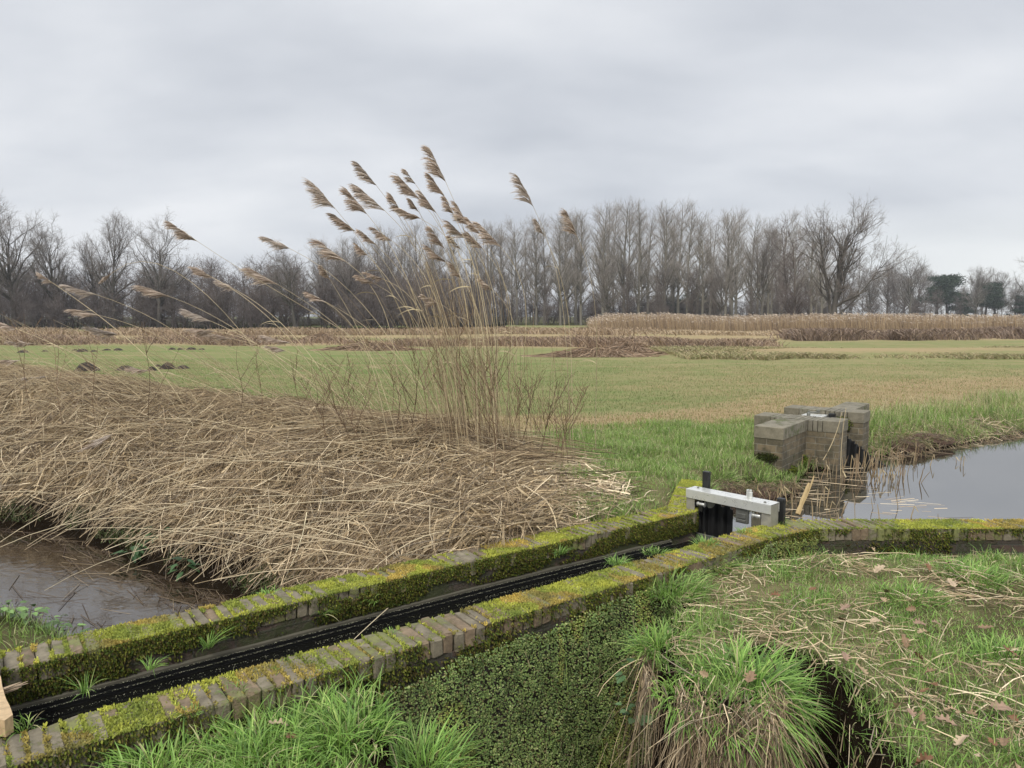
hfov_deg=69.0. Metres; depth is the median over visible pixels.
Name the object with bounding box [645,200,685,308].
poplar tree
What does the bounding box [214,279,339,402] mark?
reed
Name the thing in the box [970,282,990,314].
bare tree
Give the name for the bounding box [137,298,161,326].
understory tree
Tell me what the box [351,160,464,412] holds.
reed
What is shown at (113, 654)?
channel wall
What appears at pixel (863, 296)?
bare tree
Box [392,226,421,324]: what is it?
poplar tree
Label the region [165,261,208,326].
understory tree
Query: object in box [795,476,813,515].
broken stake
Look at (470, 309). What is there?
understory tree
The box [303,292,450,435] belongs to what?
reed
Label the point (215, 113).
sky
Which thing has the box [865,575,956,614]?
grass tuft
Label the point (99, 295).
understory tree
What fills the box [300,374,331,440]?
dead weed
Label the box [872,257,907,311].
bare tree
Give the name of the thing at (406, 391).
dead weed
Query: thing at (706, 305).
shrub
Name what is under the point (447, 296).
understory tree
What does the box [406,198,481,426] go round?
reed
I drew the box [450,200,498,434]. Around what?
reed
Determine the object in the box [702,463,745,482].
grass tuft
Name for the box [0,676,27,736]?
wooden plank
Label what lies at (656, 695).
grass tuft
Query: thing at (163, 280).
bare tree
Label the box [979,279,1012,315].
bare tree
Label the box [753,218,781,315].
poplar tree
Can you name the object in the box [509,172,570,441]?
reed
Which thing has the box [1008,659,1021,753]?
dry stalk
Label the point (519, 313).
shrub
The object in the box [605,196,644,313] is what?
poplar tree
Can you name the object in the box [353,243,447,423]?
reed
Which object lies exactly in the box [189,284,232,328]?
understory tree
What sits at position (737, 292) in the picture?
poplar tree
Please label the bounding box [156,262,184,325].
understory tree
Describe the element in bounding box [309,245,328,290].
poplar tree
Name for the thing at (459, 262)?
poplar tree
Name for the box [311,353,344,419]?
dead weed
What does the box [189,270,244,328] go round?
understory tree
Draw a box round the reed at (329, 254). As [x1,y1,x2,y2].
[307,239,404,448]
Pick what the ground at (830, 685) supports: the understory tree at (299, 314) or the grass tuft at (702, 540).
the understory tree at (299, 314)
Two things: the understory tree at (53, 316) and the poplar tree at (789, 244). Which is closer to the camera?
the understory tree at (53, 316)
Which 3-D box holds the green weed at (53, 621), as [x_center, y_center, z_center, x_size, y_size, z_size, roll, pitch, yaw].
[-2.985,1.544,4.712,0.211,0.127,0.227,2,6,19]
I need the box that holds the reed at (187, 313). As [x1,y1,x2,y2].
[179,308,336,407]
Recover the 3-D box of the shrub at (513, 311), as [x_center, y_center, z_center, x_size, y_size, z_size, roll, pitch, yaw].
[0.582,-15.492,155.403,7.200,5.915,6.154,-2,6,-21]
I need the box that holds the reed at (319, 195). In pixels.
[302,177,435,420]
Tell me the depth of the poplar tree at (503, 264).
151.75 m
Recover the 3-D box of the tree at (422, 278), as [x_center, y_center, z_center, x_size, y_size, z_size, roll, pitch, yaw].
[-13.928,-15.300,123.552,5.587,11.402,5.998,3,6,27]
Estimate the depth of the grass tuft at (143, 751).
2.94 m
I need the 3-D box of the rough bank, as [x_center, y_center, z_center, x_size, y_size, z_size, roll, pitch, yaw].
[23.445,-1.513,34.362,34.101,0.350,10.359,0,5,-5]
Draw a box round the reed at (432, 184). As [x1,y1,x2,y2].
[424,173,492,408]
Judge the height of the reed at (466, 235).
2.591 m
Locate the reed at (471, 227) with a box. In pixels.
[464,217,509,436]
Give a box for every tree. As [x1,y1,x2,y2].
[0,189,61,326]
[0,278,39,326]
[1,248,41,325]
[3,253,46,326]
[6,279,50,325]
[16,262,87,327]
[19,264,85,326]
[20,208,77,327]
[20,300,40,327]
[24,281,62,327]
[26,256,66,325]
[34,295,69,327]
[43,265,93,327]
[57,269,91,325]
[67,232,112,327]
[70,278,102,326]
[70,283,92,326]
[73,263,126,326]
[74,265,109,325]
[81,209,154,327]
[84,280,109,327]
[94,290,125,328]
[95,277,136,327]
[99,257,139,325]
[114,273,152,326]
[118,206,200,327]
[122,267,151,326]
[125,265,169,326]
[125,268,169,327]
[134,248,184,326]
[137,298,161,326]
[148,261,208,327]
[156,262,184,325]
[160,286,193,327]
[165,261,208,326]
[173,269,211,327]
[175,262,205,325]
[185,255,246,326]
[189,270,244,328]
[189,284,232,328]
[190,271,237,327]
[193,253,231,328]
[217,284,236,327]
[220,264,257,325]
[227,253,284,326]
[227,271,266,325]
[228,277,249,326]
[230,279,274,327]
[238,284,267,326]
[240,260,290,327]
[248,259,309,326]
[249,235,320,327]
[251,254,316,325]
[258,261,307,325]
[277,274,324,327]
[292,270,316,326]
[297,254,343,326]
[304,234,330,324]
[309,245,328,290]
[309,256,358,325]
[309,270,354,327]
[309,286,340,327]
[312,235,335,324]
[319,258,363,326]
[322,243,375,327]
[327,291,363,327]
[328,279,357,326]
[329,233,351,277]
[334,248,382,325]
[338,241,352,313]
[341,261,387,327]
[347,235,371,299]
[352,281,385,327]
[354,257,417,327]
[356,259,402,326]
[364,237,383,268]
[366,238,388,323]
[367,276,406,328]
[368,222,398,324]
[368,251,409,315]
[369,269,414,326]
[381,228,397,275]
[391,232,410,289]
[391,268,441,328]
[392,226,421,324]
[393,265,426,325]
[397,221,437,323]
[397,271,435,327]
[397,272,427,326]
[398,286,422,327]
[400,233,417,293]
[409,277,443,327]
[412,224,449,323]
[412,260,435,325]
[412,264,457,325]
[415,226,446,323]
[422,272,468,327]
[424,260,458,326]
[426,240,449,322]
[438,230,469,324]
[441,239,466,305]
[441,269,484,325]
[452,272,496,326]
[456,235,489,323]
[463,270,511,325]
[464,223,509,324]
[465,232,485,323]
[468,222,510,323]
[469,239,486,320]
[488,220,512,323]
[488,226,513,323]
[494,213,531,324]
[498,226,522,321]
[505,287,528,323]
[514,222,535,322]
[519,212,553,301]
[520,217,550,324]
[529,220,557,323]
[539,281,555,324]
[542,214,587,324]
[542,229,573,322]
[548,209,589,323]
[549,209,589,323]
[552,285,573,324]
[556,211,596,309]
[558,209,596,324]
[563,209,596,324]
[582,199,623,316]
[583,254,626,313]
[585,206,622,312]
[587,290,605,317]
[590,203,636,296]
[596,208,627,311]
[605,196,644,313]
[605,202,648,306]
[616,259,641,315]
[618,198,662,314]
[627,215,653,302]
[630,209,661,315]
[640,199,690,309]
[642,258,673,312]
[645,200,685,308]
[651,278,669,314]
[654,208,695,299]
[660,215,687,314]
[662,197,708,313]
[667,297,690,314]
[672,204,711,313]
[680,264,704,315]
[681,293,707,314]
[683,207,717,313]
[684,212,716,314]
[695,219,730,294]
[698,221,725,315]
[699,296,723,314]
[701,274,720,317]
[704,257,734,315]
[705,207,751,315]
[712,208,748,316]
[718,207,753,308]
[718,216,756,315]
[736,214,772,306]
[736,221,789,316]
[740,219,766,314]
[743,282,759,315]
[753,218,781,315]
[754,223,791,313]
[764,253,801,315]
[768,217,821,315]
[772,204,813,312]
[777,220,810,312]
[779,222,818,298]
[790,223,833,311]
[792,188,917,316]
[796,258,824,314]
[804,239,831,306]
[806,238,833,312]
[808,235,836,316]
[825,254,869,318]
[829,269,854,309]
[840,273,866,311]
[851,267,880,314]
[853,269,887,313]
[856,261,900,313]
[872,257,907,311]
[877,272,906,314]
[881,269,913,308]
[895,254,930,315]
[896,275,931,315]
[905,265,938,308]
[917,274,961,313]
[919,271,941,314]
[927,273,971,313]
[927,285,946,314]
[946,293,967,315]
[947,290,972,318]
[959,266,997,318]
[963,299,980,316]
[969,281,1008,316]
[970,269,992,315]
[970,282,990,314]
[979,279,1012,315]
[983,269,1018,313]
[984,289,1010,313]
[998,291,1017,317]
[1002,294,1023,316]
[1004,278,1023,314]
[1014,259,1023,298]
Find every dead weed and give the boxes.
[3,312,40,426]
[43,322,77,422]
[79,333,99,416]
[136,321,178,419]
[236,352,262,409]
[250,342,268,421]
[290,349,319,415]
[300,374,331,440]
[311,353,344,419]
[313,366,375,437]
[325,358,377,456]
[346,352,357,409]
[355,356,373,410]
[387,351,403,423]
[388,371,411,444]
[389,346,419,445]
[406,329,449,444]
[410,307,487,420]
[421,338,452,430]
[444,355,501,479]
[453,341,502,445]
[455,331,520,448]
[501,360,539,442]
[511,369,545,444]
[515,372,574,449]
[536,381,589,456]
[539,391,586,455]
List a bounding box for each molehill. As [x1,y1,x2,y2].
[74,362,99,371]
[117,365,133,370]
[159,362,176,368]
[177,365,188,368]
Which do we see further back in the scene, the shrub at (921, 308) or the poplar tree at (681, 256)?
the shrub at (921, 308)
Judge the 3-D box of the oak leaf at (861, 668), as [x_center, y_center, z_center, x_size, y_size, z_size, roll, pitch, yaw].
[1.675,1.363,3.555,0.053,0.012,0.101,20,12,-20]
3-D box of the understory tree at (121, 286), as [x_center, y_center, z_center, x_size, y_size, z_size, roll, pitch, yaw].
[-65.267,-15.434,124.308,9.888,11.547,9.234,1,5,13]
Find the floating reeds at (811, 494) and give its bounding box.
[785,468,972,519]
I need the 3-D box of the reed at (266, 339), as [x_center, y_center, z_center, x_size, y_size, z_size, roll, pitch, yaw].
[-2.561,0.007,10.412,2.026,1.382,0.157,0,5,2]
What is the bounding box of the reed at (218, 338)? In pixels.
[197,333,352,409]
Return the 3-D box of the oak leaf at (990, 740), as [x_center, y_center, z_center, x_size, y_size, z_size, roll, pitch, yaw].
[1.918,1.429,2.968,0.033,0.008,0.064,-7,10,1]
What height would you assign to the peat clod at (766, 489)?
0.310 m
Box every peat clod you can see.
[710,477,753,495]
[742,478,796,499]
[766,478,804,493]
[880,432,931,452]
[901,430,959,447]
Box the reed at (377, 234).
[367,227,464,442]
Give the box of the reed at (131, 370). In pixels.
[124,367,235,399]
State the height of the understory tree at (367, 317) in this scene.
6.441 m
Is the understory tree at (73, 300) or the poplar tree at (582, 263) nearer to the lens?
the understory tree at (73, 300)
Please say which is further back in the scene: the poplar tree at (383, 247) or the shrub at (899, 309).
the shrub at (899, 309)
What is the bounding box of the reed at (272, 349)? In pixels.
[262,345,376,409]
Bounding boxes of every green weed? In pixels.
[0,600,13,621]
[0,600,27,617]
[8,604,49,627]
[29,614,72,636]
[34,614,60,628]
[58,623,85,636]
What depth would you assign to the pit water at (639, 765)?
4.75 m
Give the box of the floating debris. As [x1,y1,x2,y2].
[0,528,231,633]
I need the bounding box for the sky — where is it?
[0,0,1023,316]
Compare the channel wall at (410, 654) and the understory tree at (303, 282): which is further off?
the understory tree at (303, 282)
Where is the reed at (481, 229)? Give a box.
[469,221,526,434]
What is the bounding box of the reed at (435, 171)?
[420,145,486,402]
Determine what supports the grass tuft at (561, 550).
attached to the channel wall at (113, 654)
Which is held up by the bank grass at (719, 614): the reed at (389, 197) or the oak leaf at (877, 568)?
the oak leaf at (877, 568)
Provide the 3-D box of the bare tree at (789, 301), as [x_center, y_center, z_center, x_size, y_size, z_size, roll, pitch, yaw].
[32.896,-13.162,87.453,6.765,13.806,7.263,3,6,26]
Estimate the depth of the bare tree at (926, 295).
224.93 m
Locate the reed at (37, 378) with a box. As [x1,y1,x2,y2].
[21,376,168,396]
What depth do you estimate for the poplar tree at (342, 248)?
130.88 m
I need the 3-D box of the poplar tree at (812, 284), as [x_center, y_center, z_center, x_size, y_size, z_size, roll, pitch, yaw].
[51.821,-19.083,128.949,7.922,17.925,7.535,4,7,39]
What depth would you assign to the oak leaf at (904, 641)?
3.90 m
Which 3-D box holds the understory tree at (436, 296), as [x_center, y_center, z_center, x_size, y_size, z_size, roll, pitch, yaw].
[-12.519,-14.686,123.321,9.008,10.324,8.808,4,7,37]
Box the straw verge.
[593,329,885,335]
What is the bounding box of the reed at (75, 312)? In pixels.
[64,309,246,396]
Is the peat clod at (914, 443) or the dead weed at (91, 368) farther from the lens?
the peat clod at (914, 443)
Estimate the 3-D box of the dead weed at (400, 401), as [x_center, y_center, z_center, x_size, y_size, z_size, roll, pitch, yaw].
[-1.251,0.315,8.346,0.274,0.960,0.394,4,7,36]
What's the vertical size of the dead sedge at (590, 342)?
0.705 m
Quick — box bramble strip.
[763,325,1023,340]
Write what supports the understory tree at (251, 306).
on the ground at (830, 685)
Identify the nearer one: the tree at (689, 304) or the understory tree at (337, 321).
the understory tree at (337, 321)
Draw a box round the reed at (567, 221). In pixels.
[558,208,596,450]
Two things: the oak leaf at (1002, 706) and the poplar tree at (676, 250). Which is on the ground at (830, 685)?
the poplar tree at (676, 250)
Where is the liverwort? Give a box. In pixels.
[375,537,818,767]
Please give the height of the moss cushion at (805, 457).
0.157 m
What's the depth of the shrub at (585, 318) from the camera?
182.93 m
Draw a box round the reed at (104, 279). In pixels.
[99,261,286,395]
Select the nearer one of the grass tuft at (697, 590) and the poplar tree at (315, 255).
the grass tuft at (697, 590)
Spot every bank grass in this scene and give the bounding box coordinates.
[0,604,75,653]
[637,544,1023,767]
[825,381,1023,459]
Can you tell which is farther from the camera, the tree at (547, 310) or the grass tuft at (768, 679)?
the tree at (547, 310)
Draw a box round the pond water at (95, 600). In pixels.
[0,528,236,636]
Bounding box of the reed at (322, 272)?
[317,265,398,448]
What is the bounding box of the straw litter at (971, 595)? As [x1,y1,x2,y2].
[624,550,1023,767]
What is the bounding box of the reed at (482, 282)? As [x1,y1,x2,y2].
[476,279,516,441]
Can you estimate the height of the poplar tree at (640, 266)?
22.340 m
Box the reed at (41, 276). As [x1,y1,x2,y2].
[35,271,182,403]
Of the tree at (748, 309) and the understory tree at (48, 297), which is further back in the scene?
the tree at (748, 309)
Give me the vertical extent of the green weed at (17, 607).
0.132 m
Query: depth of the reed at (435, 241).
8.50 m
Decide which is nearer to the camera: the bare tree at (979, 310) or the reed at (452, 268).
the reed at (452, 268)
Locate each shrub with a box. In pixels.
[481,292,508,323]
[492,299,520,323]
[504,299,527,321]
[504,299,528,323]
[519,290,556,323]
[534,294,570,323]
[538,300,558,323]
[550,297,582,321]
[568,295,589,322]
[571,300,591,321]
[582,294,599,322]
[583,294,615,317]
[592,284,644,316]
[620,300,645,313]
[629,294,671,314]
[657,300,684,315]
[675,299,693,314]
[699,301,723,315]
[717,300,744,315]
[728,295,752,315]
[738,286,776,315]
[759,293,786,317]
[784,291,823,314]
[809,292,845,314]
[840,299,863,315]
[862,296,888,315]
[891,292,926,316]
[906,296,935,316]
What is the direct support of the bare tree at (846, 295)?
on the ground at (830, 685)
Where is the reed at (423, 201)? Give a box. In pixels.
[415,190,485,427]
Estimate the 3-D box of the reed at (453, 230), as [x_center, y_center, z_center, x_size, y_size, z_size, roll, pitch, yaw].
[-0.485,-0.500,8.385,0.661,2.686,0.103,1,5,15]
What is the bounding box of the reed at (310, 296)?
[304,291,389,450]
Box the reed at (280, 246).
[257,236,429,416]
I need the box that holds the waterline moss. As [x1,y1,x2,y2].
[0,426,334,595]
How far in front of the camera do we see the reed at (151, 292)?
10.15 m
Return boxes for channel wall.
[0,479,701,720]
[0,518,1023,767]
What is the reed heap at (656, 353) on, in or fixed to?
on the ground at (830, 685)
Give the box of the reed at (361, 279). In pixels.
[353,275,448,420]
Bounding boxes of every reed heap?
[303,332,342,342]
[308,341,427,350]
[390,338,461,346]
[521,347,664,357]
[598,339,655,352]
[643,350,710,354]
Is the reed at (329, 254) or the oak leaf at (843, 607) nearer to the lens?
the oak leaf at (843, 607)
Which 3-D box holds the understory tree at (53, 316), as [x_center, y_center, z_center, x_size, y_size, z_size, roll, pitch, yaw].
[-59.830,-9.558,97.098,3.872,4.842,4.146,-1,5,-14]
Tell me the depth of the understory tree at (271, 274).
108.29 m
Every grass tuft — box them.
[1,711,42,743]
[54,666,103,699]
[85,724,205,767]
[138,654,168,674]
[170,702,205,721]
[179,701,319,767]
[196,625,235,659]
[217,679,248,698]
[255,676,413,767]
[256,585,282,596]
[309,605,340,618]
[387,707,492,767]
[553,544,573,557]
[602,551,631,565]
[605,615,717,687]
[639,561,727,612]
[640,545,671,555]
[640,672,717,754]
[658,630,839,767]
[686,679,779,767]
[688,535,721,546]
[695,475,725,489]
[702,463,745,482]
[704,547,749,581]
[726,655,847,767]
[735,525,751,533]
[740,466,783,483]
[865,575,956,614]
[921,551,1023,595]
[957,627,1023,676]
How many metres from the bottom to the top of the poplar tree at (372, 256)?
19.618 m
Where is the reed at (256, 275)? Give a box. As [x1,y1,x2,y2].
[239,267,414,417]
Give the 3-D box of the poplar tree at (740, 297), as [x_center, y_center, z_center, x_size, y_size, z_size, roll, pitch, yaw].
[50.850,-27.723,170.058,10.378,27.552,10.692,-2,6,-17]
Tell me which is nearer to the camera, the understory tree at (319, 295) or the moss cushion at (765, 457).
the moss cushion at (765, 457)
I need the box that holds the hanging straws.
[421,554,784,767]
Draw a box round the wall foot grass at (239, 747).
[82,656,411,767]
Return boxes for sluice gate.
[686,471,785,540]
[802,410,887,465]
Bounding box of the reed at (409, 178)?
[401,168,478,417]
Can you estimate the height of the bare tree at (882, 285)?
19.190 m
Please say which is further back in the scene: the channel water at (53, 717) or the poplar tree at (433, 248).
the poplar tree at (433, 248)
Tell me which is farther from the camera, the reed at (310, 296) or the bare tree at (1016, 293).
the bare tree at (1016, 293)
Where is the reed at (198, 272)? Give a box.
[188,265,332,401]
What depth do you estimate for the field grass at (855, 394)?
18.01 m
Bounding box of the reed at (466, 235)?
[460,230,511,441]
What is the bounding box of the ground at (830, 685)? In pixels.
[0,317,1023,767]
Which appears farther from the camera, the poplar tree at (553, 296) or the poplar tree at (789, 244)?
the poplar tree at (553, 296)
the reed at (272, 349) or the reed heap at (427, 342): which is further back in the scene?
the reed heap at (427, 342)
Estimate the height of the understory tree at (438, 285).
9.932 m
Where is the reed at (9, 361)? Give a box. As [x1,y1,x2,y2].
[0,360,121,406]
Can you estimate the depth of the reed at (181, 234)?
8.67 m
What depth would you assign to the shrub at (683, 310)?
154.60 m
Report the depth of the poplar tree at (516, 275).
130.75 m
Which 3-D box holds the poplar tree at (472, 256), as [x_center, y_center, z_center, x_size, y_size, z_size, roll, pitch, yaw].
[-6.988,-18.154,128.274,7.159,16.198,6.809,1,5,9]
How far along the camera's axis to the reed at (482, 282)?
8.33 m
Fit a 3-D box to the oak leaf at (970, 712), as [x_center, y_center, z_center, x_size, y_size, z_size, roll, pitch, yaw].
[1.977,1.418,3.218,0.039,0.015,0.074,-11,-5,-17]
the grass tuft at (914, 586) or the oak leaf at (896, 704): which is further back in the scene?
the grass tuft at (914, 586)
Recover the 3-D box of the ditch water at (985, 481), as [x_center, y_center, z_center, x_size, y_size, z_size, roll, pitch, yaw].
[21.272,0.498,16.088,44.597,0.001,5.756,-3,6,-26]
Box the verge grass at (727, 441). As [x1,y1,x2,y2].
[515,413,1017,557]
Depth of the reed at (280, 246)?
8.68 m
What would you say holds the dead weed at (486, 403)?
on the ground at (830, 685)
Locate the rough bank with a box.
[648,345,1023,360]
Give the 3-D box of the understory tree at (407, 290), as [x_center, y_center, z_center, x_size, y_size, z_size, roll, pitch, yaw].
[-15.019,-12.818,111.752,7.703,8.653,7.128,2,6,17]
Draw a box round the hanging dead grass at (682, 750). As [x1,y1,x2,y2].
[586,625,841,767]
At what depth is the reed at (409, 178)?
8.28 m
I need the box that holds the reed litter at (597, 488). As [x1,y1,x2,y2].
[428,430,656,552]
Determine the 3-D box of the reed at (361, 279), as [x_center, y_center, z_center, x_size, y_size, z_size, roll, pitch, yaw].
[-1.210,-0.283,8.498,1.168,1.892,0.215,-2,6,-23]
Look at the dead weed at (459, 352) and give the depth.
8.31 m
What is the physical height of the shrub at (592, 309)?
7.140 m
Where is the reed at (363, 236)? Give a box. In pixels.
[355,228,453,441]
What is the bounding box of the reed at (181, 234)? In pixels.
[162,220,444,409]
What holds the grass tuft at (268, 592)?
on the channel wall at (113, 654)
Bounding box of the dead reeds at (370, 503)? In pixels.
[0,357,652,638]
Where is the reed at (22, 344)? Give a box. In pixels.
[5,341,158,397]
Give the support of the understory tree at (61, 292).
on the ground at (830, 685)
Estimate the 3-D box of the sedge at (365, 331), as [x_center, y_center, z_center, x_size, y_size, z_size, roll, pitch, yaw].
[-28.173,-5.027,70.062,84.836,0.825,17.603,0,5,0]
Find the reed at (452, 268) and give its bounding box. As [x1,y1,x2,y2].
[446,261,494,395]
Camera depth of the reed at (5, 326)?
10.33 m
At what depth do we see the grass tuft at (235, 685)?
3.30 m
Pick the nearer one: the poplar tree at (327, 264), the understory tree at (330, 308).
the understory tree at (330, 308)
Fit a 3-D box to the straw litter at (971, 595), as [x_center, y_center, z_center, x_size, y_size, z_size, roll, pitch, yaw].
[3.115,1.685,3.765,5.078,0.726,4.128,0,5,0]
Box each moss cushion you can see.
[754,452,778,461]
[788,465,796,472]
[801,455,808,466]
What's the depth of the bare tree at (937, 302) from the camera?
189.40 m
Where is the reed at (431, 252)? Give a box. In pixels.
[421,245,488,439]
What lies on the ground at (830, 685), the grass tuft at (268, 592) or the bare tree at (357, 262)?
the bare tree at (357, 262)
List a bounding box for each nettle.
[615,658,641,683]
[615,692,653,727]
[628,635,645,654]
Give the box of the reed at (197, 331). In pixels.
[183,329,326,402]
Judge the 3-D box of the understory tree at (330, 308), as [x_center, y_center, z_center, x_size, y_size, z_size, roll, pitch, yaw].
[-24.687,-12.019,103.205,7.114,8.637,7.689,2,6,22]
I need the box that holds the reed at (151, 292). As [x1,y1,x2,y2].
[131,285,318,406]
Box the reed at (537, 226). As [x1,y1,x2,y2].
[532,218,573,455]
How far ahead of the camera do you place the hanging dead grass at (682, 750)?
3.38 m
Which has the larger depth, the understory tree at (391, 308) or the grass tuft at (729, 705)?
the understory tree at (391, 308)
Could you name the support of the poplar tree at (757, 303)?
on the ground at (830, 685)
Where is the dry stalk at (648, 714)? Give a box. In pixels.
[644,650,655,763]
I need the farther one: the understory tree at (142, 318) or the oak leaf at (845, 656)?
the understory tree at (142, 318)
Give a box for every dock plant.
[109,543,151,563]
[141,524,171,543]
[166,557,199,581]
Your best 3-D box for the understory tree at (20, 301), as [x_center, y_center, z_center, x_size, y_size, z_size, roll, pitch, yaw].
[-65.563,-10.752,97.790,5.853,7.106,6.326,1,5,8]
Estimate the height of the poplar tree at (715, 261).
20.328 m
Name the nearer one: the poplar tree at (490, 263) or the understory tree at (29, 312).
the understory tree at (29, 312)
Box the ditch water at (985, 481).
[722,435,1023,531]
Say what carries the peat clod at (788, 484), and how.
on the ground at (830, 685)
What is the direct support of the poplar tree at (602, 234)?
on the ground at (830, 685)
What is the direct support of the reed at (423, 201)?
on the ground at (830, 685)
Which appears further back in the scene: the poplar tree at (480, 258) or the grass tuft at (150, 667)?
the poplar tree at (480, 258)
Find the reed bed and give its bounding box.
[583,312,1023,331]
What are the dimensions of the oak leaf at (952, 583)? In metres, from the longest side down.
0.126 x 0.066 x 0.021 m
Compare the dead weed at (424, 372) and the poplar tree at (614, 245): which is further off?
the poplar tree at (614, 245)
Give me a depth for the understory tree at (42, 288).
124.11 m
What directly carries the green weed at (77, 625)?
on the ground at (830, 685)
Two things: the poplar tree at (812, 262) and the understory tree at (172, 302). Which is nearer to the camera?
the understory tree at (172, 302)
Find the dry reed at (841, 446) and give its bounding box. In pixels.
[840,409,845,477]
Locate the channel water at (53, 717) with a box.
[0,539,698,739]
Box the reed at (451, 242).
[446,236,496,424]
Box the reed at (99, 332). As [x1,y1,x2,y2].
[81,327,266,397]
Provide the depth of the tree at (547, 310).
126.84 m
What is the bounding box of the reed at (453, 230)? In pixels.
[442,220,497,423]
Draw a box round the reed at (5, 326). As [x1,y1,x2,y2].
[0,322,139,397]
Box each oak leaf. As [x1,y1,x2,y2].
[269,718,292,725]
[286,732,298,738]
[699,669,710,677]
[743,671,756,684]
[770,591,780,595]
[840,603,850,609]
[841,651,851,660]
[856,663,868,673]
[870,616,879,622]
[873,564,884,572]
[890,702,903,711]
[901,634,910,650]
[906,605,915,611]
[906,708,916,719]
[912,752,932,766]
[913,618,928,624]
[917,628,932,634]
[919,710,925,721]
[924,667,935,674]
[935,714,962,727]
[947,578,957,588]
[953,732,970,745]
[963,709,976,715]
[977,624,992,628]
[987,700,1011,710]
[988,737,997,745]
[996,736,1010,745]
[1003,645,1019,658]
[1008,714,1018,721]
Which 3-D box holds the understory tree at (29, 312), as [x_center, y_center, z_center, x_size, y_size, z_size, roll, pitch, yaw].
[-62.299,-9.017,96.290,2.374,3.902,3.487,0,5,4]
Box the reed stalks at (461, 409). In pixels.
[0,214,586,472]
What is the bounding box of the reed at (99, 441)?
[77,418,291,452]
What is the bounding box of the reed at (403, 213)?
[393,208,478,450]
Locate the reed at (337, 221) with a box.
[326,213,432,420]
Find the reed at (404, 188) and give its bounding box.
[388,172,477,447]
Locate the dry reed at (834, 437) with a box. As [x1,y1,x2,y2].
[823,413,841,459]
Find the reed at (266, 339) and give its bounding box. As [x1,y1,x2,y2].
[256,335,385,411]
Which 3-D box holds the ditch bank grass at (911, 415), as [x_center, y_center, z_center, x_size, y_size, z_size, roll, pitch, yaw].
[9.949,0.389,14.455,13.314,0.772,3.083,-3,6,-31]
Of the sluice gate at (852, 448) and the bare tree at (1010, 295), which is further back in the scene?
the bare tree at (1010, 295)
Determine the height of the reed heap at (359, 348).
0.456 m
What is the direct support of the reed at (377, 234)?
on the ground at (830, 685)
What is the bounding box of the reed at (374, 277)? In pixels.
[362,272,454,437]
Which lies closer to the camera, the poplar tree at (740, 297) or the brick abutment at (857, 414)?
the brick abutment at (857, 414)
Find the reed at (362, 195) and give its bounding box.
[348,183,454,416]
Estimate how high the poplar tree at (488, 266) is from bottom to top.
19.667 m
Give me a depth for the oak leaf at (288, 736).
3.03 m
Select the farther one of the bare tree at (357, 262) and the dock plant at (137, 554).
the bare tree at (357, 262)
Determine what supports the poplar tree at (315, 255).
on the ground at (830, 685)
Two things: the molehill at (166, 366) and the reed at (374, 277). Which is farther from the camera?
the molehill at (166, 366)
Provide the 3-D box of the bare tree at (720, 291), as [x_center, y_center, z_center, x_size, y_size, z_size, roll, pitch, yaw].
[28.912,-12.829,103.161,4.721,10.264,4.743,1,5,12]
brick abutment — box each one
[754,412,847,471]
[784,402,869,451]
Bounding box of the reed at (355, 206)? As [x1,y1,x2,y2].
[338,185,441,422]
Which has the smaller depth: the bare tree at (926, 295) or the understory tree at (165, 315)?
the understory tree at (165, 315)
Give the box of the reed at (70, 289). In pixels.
[58,284,249,393]
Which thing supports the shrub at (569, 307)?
on the ground at (830, 685)
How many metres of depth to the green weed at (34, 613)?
4.40 m
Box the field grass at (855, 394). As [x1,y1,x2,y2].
[43,358,1023,428]
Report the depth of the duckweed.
4.31 m
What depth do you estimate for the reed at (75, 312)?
10.82 m
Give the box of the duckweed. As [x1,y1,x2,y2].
[21,541,671,720]
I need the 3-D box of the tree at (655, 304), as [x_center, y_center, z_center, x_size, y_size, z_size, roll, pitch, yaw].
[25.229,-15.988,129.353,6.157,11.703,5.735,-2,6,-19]
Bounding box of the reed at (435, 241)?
[424,225,488,410]
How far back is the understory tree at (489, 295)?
123.32 m
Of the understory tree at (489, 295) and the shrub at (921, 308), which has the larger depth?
the shrub at (921, 308)
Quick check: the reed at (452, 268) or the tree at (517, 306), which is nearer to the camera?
the reed at (452, 268)
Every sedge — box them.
[0,326,675,335]
[0,333,787,347]
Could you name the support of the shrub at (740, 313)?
on the ground at (830, 685)
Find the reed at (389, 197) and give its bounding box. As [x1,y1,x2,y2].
[385,192,468,436]
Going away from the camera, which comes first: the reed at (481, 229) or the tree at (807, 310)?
the reed at (481, 229)
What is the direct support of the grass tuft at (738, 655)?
on the ground at (830, 685)
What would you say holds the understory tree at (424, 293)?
on the ground at (830, 685)
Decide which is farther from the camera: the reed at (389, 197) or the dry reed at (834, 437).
the dry reed at (834, 437)
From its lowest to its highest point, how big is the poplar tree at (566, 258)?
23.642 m
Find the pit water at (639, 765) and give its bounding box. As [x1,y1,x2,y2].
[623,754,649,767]
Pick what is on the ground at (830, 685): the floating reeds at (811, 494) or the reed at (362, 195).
the reed at (362, 195)
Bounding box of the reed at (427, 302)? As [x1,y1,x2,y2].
[417,294,476,422]
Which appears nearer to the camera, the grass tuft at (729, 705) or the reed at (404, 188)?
the grass tuft at (729, 705)
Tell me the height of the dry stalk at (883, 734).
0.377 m
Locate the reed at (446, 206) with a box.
[440,195,497,460]
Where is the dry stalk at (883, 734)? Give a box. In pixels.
[866,692,903,767]

